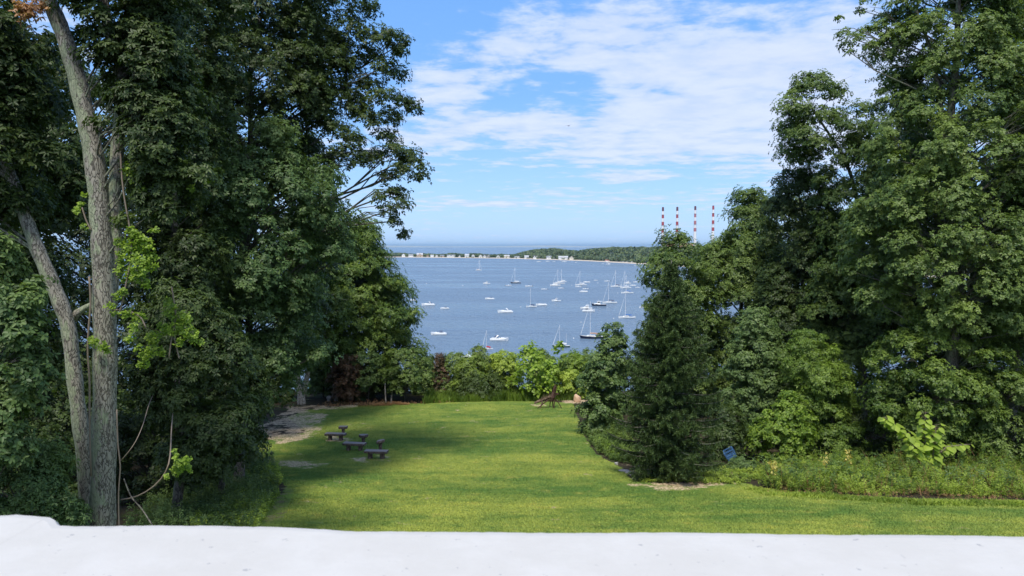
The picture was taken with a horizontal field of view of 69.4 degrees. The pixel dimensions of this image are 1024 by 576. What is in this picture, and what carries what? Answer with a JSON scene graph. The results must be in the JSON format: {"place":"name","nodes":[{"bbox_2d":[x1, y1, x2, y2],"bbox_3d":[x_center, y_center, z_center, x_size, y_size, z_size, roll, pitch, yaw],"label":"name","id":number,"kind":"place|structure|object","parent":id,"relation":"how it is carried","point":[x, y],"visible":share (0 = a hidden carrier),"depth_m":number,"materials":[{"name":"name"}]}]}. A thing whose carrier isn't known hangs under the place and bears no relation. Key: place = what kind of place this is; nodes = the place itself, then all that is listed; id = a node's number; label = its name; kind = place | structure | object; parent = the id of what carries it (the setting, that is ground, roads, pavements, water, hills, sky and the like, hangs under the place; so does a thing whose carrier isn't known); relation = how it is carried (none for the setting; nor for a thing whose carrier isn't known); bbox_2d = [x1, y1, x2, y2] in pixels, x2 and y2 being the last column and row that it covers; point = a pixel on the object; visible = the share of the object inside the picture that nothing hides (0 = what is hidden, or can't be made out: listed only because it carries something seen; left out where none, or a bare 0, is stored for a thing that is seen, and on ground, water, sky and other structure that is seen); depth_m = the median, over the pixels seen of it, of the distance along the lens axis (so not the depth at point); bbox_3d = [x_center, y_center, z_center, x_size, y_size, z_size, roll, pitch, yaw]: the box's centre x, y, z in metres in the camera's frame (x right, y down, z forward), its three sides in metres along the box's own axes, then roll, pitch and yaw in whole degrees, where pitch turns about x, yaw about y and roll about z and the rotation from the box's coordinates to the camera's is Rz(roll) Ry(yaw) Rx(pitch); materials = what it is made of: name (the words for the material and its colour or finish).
{"place":"outdoors","nodes":[
{"label":"outdoors","id":0,"kind":"place"},
{"bbox_2d":[66,245,594,246],"bbox_3d":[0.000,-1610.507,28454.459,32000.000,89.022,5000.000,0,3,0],"label":"hills","id":1,"kind":"structure","parent":0,"point":[487,246],"depth_m":26583.92,"materials":[{"name":"green plant"}]},
{"bbox_2d":[422,385,578,403],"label":"tall grass","id":2,"kind":"structure","parent":0,"point":[450,396],"depth_m":66.24,"materials":[{"name":"green plant"}]},
{"bbox_2d":[0,0,1020,246],"label":"sky","id":3,"kind":"structure","parent":0,"point":[544,122],"materials":[{"name":"blue"}]},
{"bbox_2d":[7,391,1023,536],"bbox_3d":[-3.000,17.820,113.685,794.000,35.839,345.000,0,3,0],"label":"ground","id":4,"kind":"structure","parent":0,"point":[283,423],"depth_m":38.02,"materials":[{"name":"green plant"}]},
{"bbox_2d":[0,230,66,474],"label":"broadleaf sapling","id":5,"kind":"object","parent":4,"relation":"on","point":[20,301],"visible":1,"depth_m":15.13,"materials":[{"name":"green plant"}]},
{"bbox_2d":[0,409,77,513],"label":"undergrowth bush","id":6,"kind":"object","parent":4,"relation":"on","point":[56,426],"visible":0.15,"depth_m":24.21,"materials":[{"name":"green plant"}]},
{"bbox_2d":[0,0,90,524],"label":"leaning tree","id":7,"kind":"object","parent":4,"relation":"on","point":[23,90],"visible":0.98,"depth_m":18.00,"materials":[{"name":"grey plant"}]},
{"bbox_2d":[0,432,94,525],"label":"bush","id":8,"kind":"object","parent":4,"relation":"on","point":[48,474],"visible":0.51,"depth_m":16.27,"materials":[{"name":"green plant"}]},
{"bbox_2d":[0,51,114,515],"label":"dense tree","id":9,"kind":"object","parent":4,"relation":"on","point":[68,186],"visible":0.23,"depth_m":24.71,"materials":[{"name":"green plant"}]},
{"bbox_2d":[29,381,158,475],"bbox_3d":[-21.594,7.321,37.374,7.509,5.014,6.590,0,3,0],"label":"undergrowth bush","id":10,"kind":"object","parent":4,"relation":"on","point":[64,416],"visible":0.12,"depth_m":36.24,"materials":[{"name":"green plant"}]},
{"bbox_2d":[0,48,242,418],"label":"forest tree","id":11,"kind":"object","parent":4,"relation":"on","point":[76,254],"visible":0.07,"depth_m":41.30,"materials":[{"name":"green plant"}]},
{"bbox_2d":[41,0,226,525],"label":"oak tree","id":12,"kind":"object","parent":4,"relation":"on","point":[137,93],"visible":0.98,"depth_m":16.90,"materials":[{"name":"green plant"}]},
{"bbox_2d":[9,0,50,28],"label":"dead leaves","id":13,"kind":"object","parent":12,"relation":"hanging from","point":[29,10],"visible":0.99,"depth_m":16.64,"materials":[{"name":"brown plant"}]},
{"bbox_2d":[71,192,91,230],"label":"vine","id":14,"kind":"object","parent":12,"relation":"attached to","point":[76,210],"visible":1,"depth_m":17.03,"materials":[{"name":"green plant"}]},
{"bbox_2d":[87,276,91,475],"bbox_3d":[-9.775,2.065,17.145,0.162,4.670,0.046,0,3,0],"label":"liana","id":15,"kind":"object","parent":12,"relation":"hanging from","point":[89,382],"visible":1,"depth_m":17.14,"materials":[{"name":"plant"}]},
{"bbox_2d":[86,335,112,354],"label":"vine","id":16,"kind":"object","parent":12,"relation":"attached to","point":[95,343],"visible":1,"depth_m":16.86,"materials":[{"name":"green plant"}]},
{"bbox_2d":[116,409,120,525],"bbox_3d":[-9.182,4.282,17.270,0.099,2.916,0.034,0,3,0],"label":"liana","id":17,"kind":"object","parent":12,"relation":"hanging from","point":[119,466],"visible":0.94,"depth_m":17.25,"materials":[{"name":"brown plant"}]},
{"bbox_2d":[111,307,147,343],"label":"vine","id":18,"kind":"object","parent":12,"relation":"attached to","point":[124,313],"visible":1,"depth_m":16.83,"materials":[{"name":"green plant"}]},
{"bbox_2d":[102,153,159,317],"bbox_3d":[-8.558,-1.177,16.664,1.311,3.702,0.536,0,3,0],"label":"vine","id":19,"kind":"object","parent":12,"relation":"attached to","point":[137,258],"visible":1,"depth_m":16.66,"materials":[{"name":"green plant"}]},
{"bbox_2d":[119,152,214,203],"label":"vine","id":20,"kind":"object","parent":12,"relation":"attached to","point":[127,168],"visible":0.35,"depth_m":16.74,"materials":[{"name":"green plant"}]},
{"bbox_2d":[133,287,204,369],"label":"vine","id":21,"kind":"object","parent":12,"relation":"attached to","point":[153,340],"visible":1,"depth_m":17.66,"materials":[{"name":"green plant"}]},
{"bbox_2d":[123,478,152,525],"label":"fallen branch","id":22,"kind":"object","parent":4,"relation":"on","point":[136,502],"visible":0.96,"depth_m":17.35,"materials":[{"name":"grey plant"}]},
{"bbox_2d":[116,406,193,503],"bbox_3d":[-14.956,6.966,30.513,4.500,4.241,3.770,0,3,0],"label":"undergrowth bush","id":23,"kind":"object","parent":4,"relation":"on","point":[126,424],"visible":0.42,"depth_m":29.42,"materials":[{"name":"green plant"}]},
{"bbox_2d":[79,0,258,499],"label":"dense tree","id":24,"kind":"object","parent":4,"relation":"on","point":[180,247],"visible":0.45,"depth_m":29.17,"materials":[{"name":"green plant"}]},
{"bbox_2d":[38,337,301,443],"bbox_3d":[-24.527,7.424,49.685,19.983,7.638,13.491,0,3,0],"label":"undergrowth bush","id":25,"kind":"object","parent":4,"relation":"on","point":[281,399],"visible":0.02,"depth_m":50.10,"materials":[{"name":"green plant"}]},
{"bbox_2d":[117,276,272,516],"bbox_3d":[-11.101,4.036,26.314,4.915,9.008,4.451,0,3,0],"label":"understory tree","id":26,"kind":"object","parent":4,"relation":"on","point":[200,433],"visible":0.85,"depth_m":25.31,"materials":[{"name":"green plant"}]},
{"bbox_2d":[120,413,192,499],"bbox_3d":[-10.723,4.245,22.088,1.586,1.259,10.840,-2,4,-27],"label":"vine","id":27,"kind":"object","parent":26,"relation":"attached to","point":[178,464],"visible":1,"depth_m":17.74,"materials":[{"name":"green plant"}]},
{"bbox_2d":[120,450,283,526],"bbox_3d":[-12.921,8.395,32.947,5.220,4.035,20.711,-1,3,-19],"label":"weeds","id":28,"kind":"object","parent":4,"relation":"on","point":[164,511],"visible":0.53,"depth_m":27.18,"materials":[{"name":"green plant"}]},
{"bbox_2d":[137,419,271,464],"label":"undergrowth bush","id":29,"kind":"object","parent":4,"relation":"on","point":[254,420],"visible":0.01,"depth_m":39.76,"materials":[{"name":"green plant"}]},
{"bbox_2d":[199,350,274,497],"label":"understory tree","id":30,"kind":"object","parent":4,"relation":"on","point":[258,388],"visible":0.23,"depth_m":30.13,"materials":[{"name":"green plant"}]},
{"bbox_2d":[134,109,371,487],"bbox_3d":[-11.843,0.761,34.102,9.892,17.717,8.097,2,4,26],"label":"oak tree","id":31,"kind":"object","parent":4,"relation":"on","point":[280,297],"visible":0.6,"depth_m":32.42,"materials":[{"name":"green plant"}]},
{"bbox_2d":[262,374,296,402],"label":"undergrowth bush","id":32,"kind":"object","parent":4,"relation":"on","point":[291,396],"visible":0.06,"depth_m":65.17,"materials":[{"name":"green plant"}]},
{"bbox_2d":[216,129,368,423],"bbox_3d":[-17.585,-0.432,51.978,12.072,21.684,12.188,-3,4,-42],"label":"forest tree","id":33,"kind":"object","parent":4,"relation":"on","point":[292,266],"visible":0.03,"depth_m":51.42,"materials":[{"name":"green plant"}]},
{"bbox_2d":[187,0,434,385],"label":"overhanging oak","id":34,"kind":"object","parent":4,"relation":"on","point":[300,66],"visible":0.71,"depth_m":35.77,"materials":[{"name":"green plant"}]},
{"bbox_2d":[268,257,355,404],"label":"pale trunk tree","id":35,"kind":"object","parent":4,"relation":"on","point":[339,305],"visible":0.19,"depth_m":62.24,"materials":[{"name":"green plant"}]},
{"bbox_2d":[302,358,338,397],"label":"shrub","id":36,"kind":"object","parent":4,"relation":"on","point":[317,375],"visible":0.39,"depth_m":66.10,"materials":[{"name":"green plant"}]},
{"bbox_2d":[324,432,346,440],"bbox_3d":[-11.714,9.911,49.088,1.376,0.550,0.489,0,3,7],"label":"log bench","id":37,"kind":"object","parent":4,"relation":"on","point":[331,434],"visible":0.96,"depth_m":48.97,"materials":[{"name":"grey stone"}]},
{"bbox_2d":[323,351,367,401],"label":"shrub","id":38,"kind":"object","parent":4,"relation":"on","point":[341,371],"visible":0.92,"depth_m":64.17,"materials":[{"name":"brown plant"}]},
{"bbox_2d":[321,375,380,401],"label":"shrub","id":39,"kind":"object","parent":4,"relation":"on","point":[372,393],"visible":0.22,"depth_m":65.85,"materials":[{"name":"green plant"}]},
{"bbox_2d":[342,441,366,450],"bbox_3d":[-9.689,9.792,45.488,1.398,0.550,0.502,1,3,9],"label":"log bench","id":40,"kind":"object","parent":4,"relation":"on","point":[349,444],"visible":0.98,"depth_m":45.32,"materials":[{"name":"grey stone"}]},
{"bbox_2d":[275,213,434,372],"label":"rounded tree","id":41,"kind":"object","parent":4,"relation":"on","point":[386,331],"visible":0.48,"depth_m":66.71,"materials":[{"name":"green plant"}]},
{"bbox_2d":[346,351,384,400],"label":"shrub","id":42,"kind":"object","parent":4,"relation":"on","point":[365,383],"visible":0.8,"depth_m":64.46,"materials":[{"name":"green plant"}]},
{"bbox_2d":[322,242,413,358],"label":"forest tree","id":43,"kind":"object","parent":4,"relation":"on","point":[358,281],"visible":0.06,"depth_m":69.35,"materials":[{"name":"green plant"}]},
{"bbox_2d":[364,449,388,458],"bbox_3d":[-7.854,9.671,42.788,1.344,0.550,0.505,0,3,6],"label":"log bench","id":44,"kind":"object","parent":4,"relation":"on","point":[371,452],"visible":0.95,"depth_m":42.65,"materials":[{"name":"grey stone"}]},
{"bbox_2d":[363,357,396,397],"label":"shrub","id":45,"kind":"object","parent":4,"relation":"on","point":[381,388],"visible":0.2,"depth_m":65.96,"materials":[{"name":"green plant"}]},
{"bbox_2d":[321,399,449,406],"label":"weeds","id":46,"kind":"object","parent":4,"relation":"on","point":[383,403],"visible":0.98,"depth_m":63.22,"materials":[{"name":"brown plant"}]},
{"bbox_2d":[376,347,439,400],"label":"shrub","id":47,"kind":"object","parent":4,"relation":"on","point":[406,377],"visible":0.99,"depth_m":64.09,"materials":[{"name":"green plant"}]},
{"bbox_2d":[410,353,439,394],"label":"hedge shrub","id":48,"kind":"object","parent":4,"relation":"on","point":[430,356],"visible":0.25,"depth_m":69.02,"materials":[{"name":"green plant"}]},
{"bbox_2d":[430,352,450,392],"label":"hedge shrub","id":49,"kind":"object","parent":4,"relation":"on","point":[440,362],"visible":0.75,"depth_m":68.95,"materials":[{"name":"brown plant"}]},
{"bbox_2d":[438,351,463,391],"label":"hedge shrub","id":50,"kind":"object","parent":4,"relation":"on","point":[455,357],"visible":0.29,"depth_m":69.01,"materials":[{"name":"green plant"}]},
{"bbox_2d":[447,354,490,391],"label":"hedge shrub","id":51,"kind":"object","parent":4,"relation":"on","point":[468,361],"visible":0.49,"depth_m":68.25,"materials":[{"name":"green plant"}]},
{"bbox_2d":[468,343,494,388],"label":"hedge shrub","id":52,"kind":"object","parent":4,"relation":"on","point":[480,350],"visible":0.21,"depth_m":69.86,"materials":[{"name":"green plant"}]},
{"bbox_2d":[450,363,515,399],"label":"hedge shrub","id":53,"kind":"object","parent":4,"relation":"on","point":[475,386],"visible":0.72,"depth_m":67.02,"materials":[{"name":"green plant"}]},
{"bbox_2d":[485,349,524,390],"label":"hedge shrub","id":54,"kind":"object","parent":4,"relation":"on","point":[501,362],"visible":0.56,"depth_m":68.61,"materials":[{"name":"green plant"}]},
{"bbox_2d":[0,515,1023,575],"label":"balcony","id":55,"kind":"structure","parent":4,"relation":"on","point":[37,546],"depth_m":0.72,"materials":[{"name":"white paint"}]},
{"bbox_2d":[505,340,564,397],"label":"tree","id":56,"kind":"object","parent":4,"relation":"on","point":[545,370],"visible":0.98,"depth_m":66.42,"materials":[{"name":"green plant"}]},
{"bbox_2d":[522,345,559,389],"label":"hedge shrub","id":57,"kind":"object","parent":4,"relation":"on","point":[547,356],"visible":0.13,"depth_m":71.05,"materials":[{"name":"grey plant"}]},
{"bbox_2d":[534,384,561,407],"bbox_3d":[3.040,9.166,62.682,2.429,2.140,0.680,0,3,0],"label":"twig sculpture","id":58,"kind":"object","parent":4,"relation":"on","point":[551,396],"visible":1,"depth_m":62.56,"materials":[{"name":"brown wood"}]},
{"bbox_2d":[556,369,587,399],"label":"hedge shrub","id":59,"kind":"object","parent":4,"relation":"on","point":[565,376],"visible":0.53,"depth_m":67.46,"materials":[{"name":"green plant"}]},
{"bbox_2d":[552,349,599,393],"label":"hedge shrub","id":60,"kind":"object","parent":4,"relation":"on","point":[572,360],"visible":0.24,"depth_m":69.56,"materials":[{"name":"green plant"}]},
{"bbox_2d":[571,348,612,387],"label":"hedge shrub","id":61,"kind":"object","parent":4,"relation":"on","point":[585,350],"visible":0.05,"depth_m":71.89,"materials":[{"name":"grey plant"}]},
{"bbox_2d":[570,322,631,436],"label":"mulberry tree","id":62,"kind":"object","parent":4,"relation":"on","point":[593,373],"visible":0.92,"depth_m":49.77,"materials":[{"name":"green plant"}]},
{"bbox_2d":[584,421,638,461],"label":"weeds","id":63,"kind":"object","parent":4,"relation":"on","point":[591,436],"visible":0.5,"depth_m":45.58,"materials":[{"name":"green plant"}]},
{"bbox_2d":[604,352,647,414],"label":"undergrowth bush","id":64,"kind":"object","parent":4,"relation":"on","point":[627,379],"visible":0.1,"depth_m":59.55,"materials":[{"name":"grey plant"}]},
{"bbox_2d":[604,260,729,484],"bbox_3d":[7.674,4.215,36.398,6.099,11.164,5.649,0,3,0],"label":"spruce tree","id":65,"kind":"object","parent":4,"relation":"on","point":[665,445],"visible":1,"depth_m":35.97,"materials":[{"name":"green plant"}]},
{"bbox_2d":[626,224,733,415],"bbox_3d":[13.056,2.690,58.147,7.302,15.532,7.484,3,4,42],"label":"maple tree","id":66,"kind":"object","parent":4,"relation":"on","point":[709,320],"visible":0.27,"depth_m":57.09,"materials":[{"name":"green plant"}]},
{"bbox_2d":[639,459,763,483],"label":"ground cover","id":67,"kind":"object","parent":4,"relation":"on","point":[726,473],"visible":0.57,"depth_m":36.68,"materials":[{"name":"green plant"}]},
{"bbox_2d":[701,403,751,461],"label":"thicket shrub","id":68,"kind":"object","parent":4,"relation":"on","point":[731,434],"visible":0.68,"depth_m":41.88,"materials":[{"name":"green plant"}]},
{"bbox_2d":[723,446,736,460],"bbox_3d":[12.102,9.193,41.052,0.565,0.493,0.460,-32,7,14],"label":"plastic crate","id":69,"kind":"object","parent":4,"relation":"on","point":[729,456],"visible":0.99,"depth_m":40.93,"materials":[{"name":"blue plastic"}]},
{"bbox_2d":[682,184,801,410],"bbox_3d":[18.743,0.912,60.888,10.464,18.864,8.530,0,3,0],"label":"oak tree","id":70,"kind":"object","parent":4,"relation":"on","point":[735,253],"visible":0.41,"depth_m":59.30,"materials":[{"name":"green plant"}]},
{"bbox_2d":[725,453,763,471],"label":"thicket shrub","id":71,"kind":"object","parent":4,"relation":"on","point":[736,462],"visible":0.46,"depth_m":38.76,"materials":[{"name":"green plant"}]},
{"bbox_2d":[716,303,797,444],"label":"oak sapling","id":72,"kind":"object","parent":4,"relation":"on","point":[758,326],"visible":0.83,"depth_m":45.38,"materials":[{"name":"green plant"}]},
{"bbox_2d":[738,390,823,462],"bbox_3d":[15.195,7.925,42.043,4.764,4.449,3.641,0,3,0],"label":"maple shrub","id":73,"kind":"object","parent":4,"relation":"on","point":[790,442],"visible":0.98,"depth_m":41.25,"materials":[{"name":"green plant"}]},
{"bbox_2d":[761,359,826,444],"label":"thicket shrub","id":74,"kind":"object","parent":4,"relation":"on","point":[791,403],"visible":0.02,"depth_m":47.75,"materials":[{"name":"green plant"}]},
{"bbox_2d":[749,165,851,406],"bbox_3d":[21.639,0.610,55.318,7.679,19.585,6.727,1,3,17],"label":"dark oak tree","id":75,"kind":"object","parent":4,"relation":"on","point":[783,300],"visible":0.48,"depth_m":53.77,"materials":[{"name":"green plant"}]},
{"bbox_2d":[718,192,885,402],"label":"forest tree","id":76,"kind":"object","parent":4,"relation":"on","point":[736,314],"visible":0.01,"depth_m":65.76,"materials":[{"name":"green plant"}]},
{"bbox_2d":[772,328,875,456],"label":"hickory sapling","id":77,"kind":"object","parent":4,"relation":"on","point":[816,390],"visible":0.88,"depth_m":42.41,"materials":[{"name":"green plant"}]},
{"bbox_2d":[768,68,931,422],"bbox_3d":[23.226,-2.380,51.982,10.883,25.586,8.370,0,3,0],"label":"spreading tree","id":78,"kind":"object","parent":4,"relation":"on","point":[864,333],"visible":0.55,"depth_m":50.45,"materials":[{"name":"green plant"}]},
{"bbox_2d":[755,444,1023,497],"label":"weeds","id":79,"kind":"object","parent":4,"relation":"on","point":[861,485],"visible":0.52,"depth_m":33.24,"materials":[{"name":"green plant"}]},
{"bbox_2d":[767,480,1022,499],"bbox_3d":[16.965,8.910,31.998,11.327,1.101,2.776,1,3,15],"label":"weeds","id":80,"kind":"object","parent":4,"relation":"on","point":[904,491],"visible":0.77,"depth_m":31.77,"materials":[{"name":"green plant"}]},
{"bbox_2d":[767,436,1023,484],"bbox_3d":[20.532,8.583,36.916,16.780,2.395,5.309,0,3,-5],"label":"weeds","id":81,"kind":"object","parent":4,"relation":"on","point":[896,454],"visible":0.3,"depth_m":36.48,"materials":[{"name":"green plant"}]},
{"bbox_2d":[829,407,962,462],"bbox_3d":[22.938,8.957,43.470,8.439,4.293,6.684,0,3,0],"label":"thicket shrub","id":82,"kind":"object","parent":4,"relation":"on","point":[879,447],"visible":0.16,"depth_m":42.41,"materials":[{"name":"green plant"}]},
{"bbox_2d":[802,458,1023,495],"bbox_3d":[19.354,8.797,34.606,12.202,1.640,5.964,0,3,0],"label":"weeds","id":83,"kind":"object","parent":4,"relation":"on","point":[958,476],"visible":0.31,"depth_m":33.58,"materials":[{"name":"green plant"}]},
{"bbox_2d":[877,411,974,476],"bbox_3d":[20.724,7.914,36.875,5.220,3.403,1.575,-1,3,-13],"label":"broadleaf plant","id":84,"kind":"object","parent":4,"relation":"on","point":[917,447],"visible":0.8,"depth_m":36.67,"materials":[{"name":"green plant"}]},
{"bbox_2d":[830,0,1023,462],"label":"tall oak","id":85,"kind":"object","parent":4,"relation":"on","point":[893,209],"visible":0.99,"depth_m":38.45,"materials":[{"name":"green plant"}]},
{"bbox_2d":[841,98,1023,435],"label":"forest tree","id":86,"kind":"object","parent":4,"relation":"on","point":[917,387],"visible":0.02,"depth_m":52.35,"materials":[{"name":"green plant"}]},
{"bbox_2d":[851,303,1023,461],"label":"oak sapling","id":87,"kind":"object","parent":4,"relation":"on","point":[936,379],"visible":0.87,"depth_m":38.83,"materials":[{"name":"green plant"}]},
{"bbox_2d":[961,367,1023,469],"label":"thicket shrub","id":88,"kind":"object","parent":4,"relation":"on","point":[1016,394],"visible":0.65,"depth_m":38.35,"materials":[{"name":"green plant"}]},
{"bbox_2d":[965,0,1023,447],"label":"tall tree","id":89,"kind":"object","parent":4,"relation":"on","point":[1017,339],"visible":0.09,"depth_m":43.95,"materials":[{"name":"green plant"}]},
{"bbox_2d":[44,247,1022,390],"bbox_3d":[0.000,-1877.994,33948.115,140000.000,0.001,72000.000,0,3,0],"label":"water","id":90,"kind":"structure","parent":0,"point":[468,318],"depth_m":528.66,"materials":[{"name":"blue liquid"}]},
{"bbox_2d":[490,335,508,340],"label":"motorboat","id":91,"kind":"object","parent":90,"relation":"on","point":[499,339],"visible":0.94,"depth_m":296.80,"materials":[{"name":"white plastic"}]},
{"bbox_2d":[580,301,602,338],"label":"sailboat","id":92,"kind":"object","parent":90,"relation":"on","point":[588,337],"visible":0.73,"depth_m":304.49,"materials":[{"name":"white plastic"}]},
{"bbox_2d":[618,293,635,317],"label":"sailboat","id":93,"kind":"object","parent":90,"relation":"on","point":[625,316],"visible":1,"depth_m":390.56,"materials":[{"name":"white plastic"}]},
{"bbox_2d":[419,257,966,277],"bbox_3d":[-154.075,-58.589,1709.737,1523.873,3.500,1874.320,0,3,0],"label":"beach","id":94,"kind":"structure","parent":0,"point":[547,259],"depth_m":2098.74,"materials":[{"name":"beige sand"}]},
{"bbox_2d":[416,252,995,275],"bbox_3d":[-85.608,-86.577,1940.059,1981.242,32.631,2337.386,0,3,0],"label":"terrain","id":95,"kind":"structure","parent":0,"point":[622,256],"depth_m":1865.57,"materials":[{"name":"green plant"}]},
{"bbox_2d":[661,207,663,246],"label":"smokestack","id":96,"kind":"object","parent":95,"relation":"on","point":[662,227],"visible":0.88,"depth_m":1751.38,"materials":[{"name":"concrete"}]},
{"bbox_2d":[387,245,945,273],"bbox_3d":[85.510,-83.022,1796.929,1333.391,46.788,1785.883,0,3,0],"label":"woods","id":97,"kind":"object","parent":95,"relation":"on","point":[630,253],"visible":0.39,"depth_m":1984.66,"materials":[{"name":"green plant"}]},
{"bbox_2d":[693,206,695,245],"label":"smokestack","id":98,"kind":"object","parent":95,"relation":"on","point":[694,236],"visible":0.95,"depth_m":1775.79,"materials":[{"name":"concrete"}]},
{"bbox_2d":[711,206,713,240],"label":"smokestack","id":99,"kind":"object","parent":95,"relation":"on","point":[712,234],"visible":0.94,"depth_m":1787.47,"materials":[{"name":"concrete"}]},
{"bbox_2d":[741,485,1023,506],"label":"tall grass","id":100,"kind":"structure","parent":0,"point":[925,501],"depth_m":30.09,"materials":[{"name":"green plant"}]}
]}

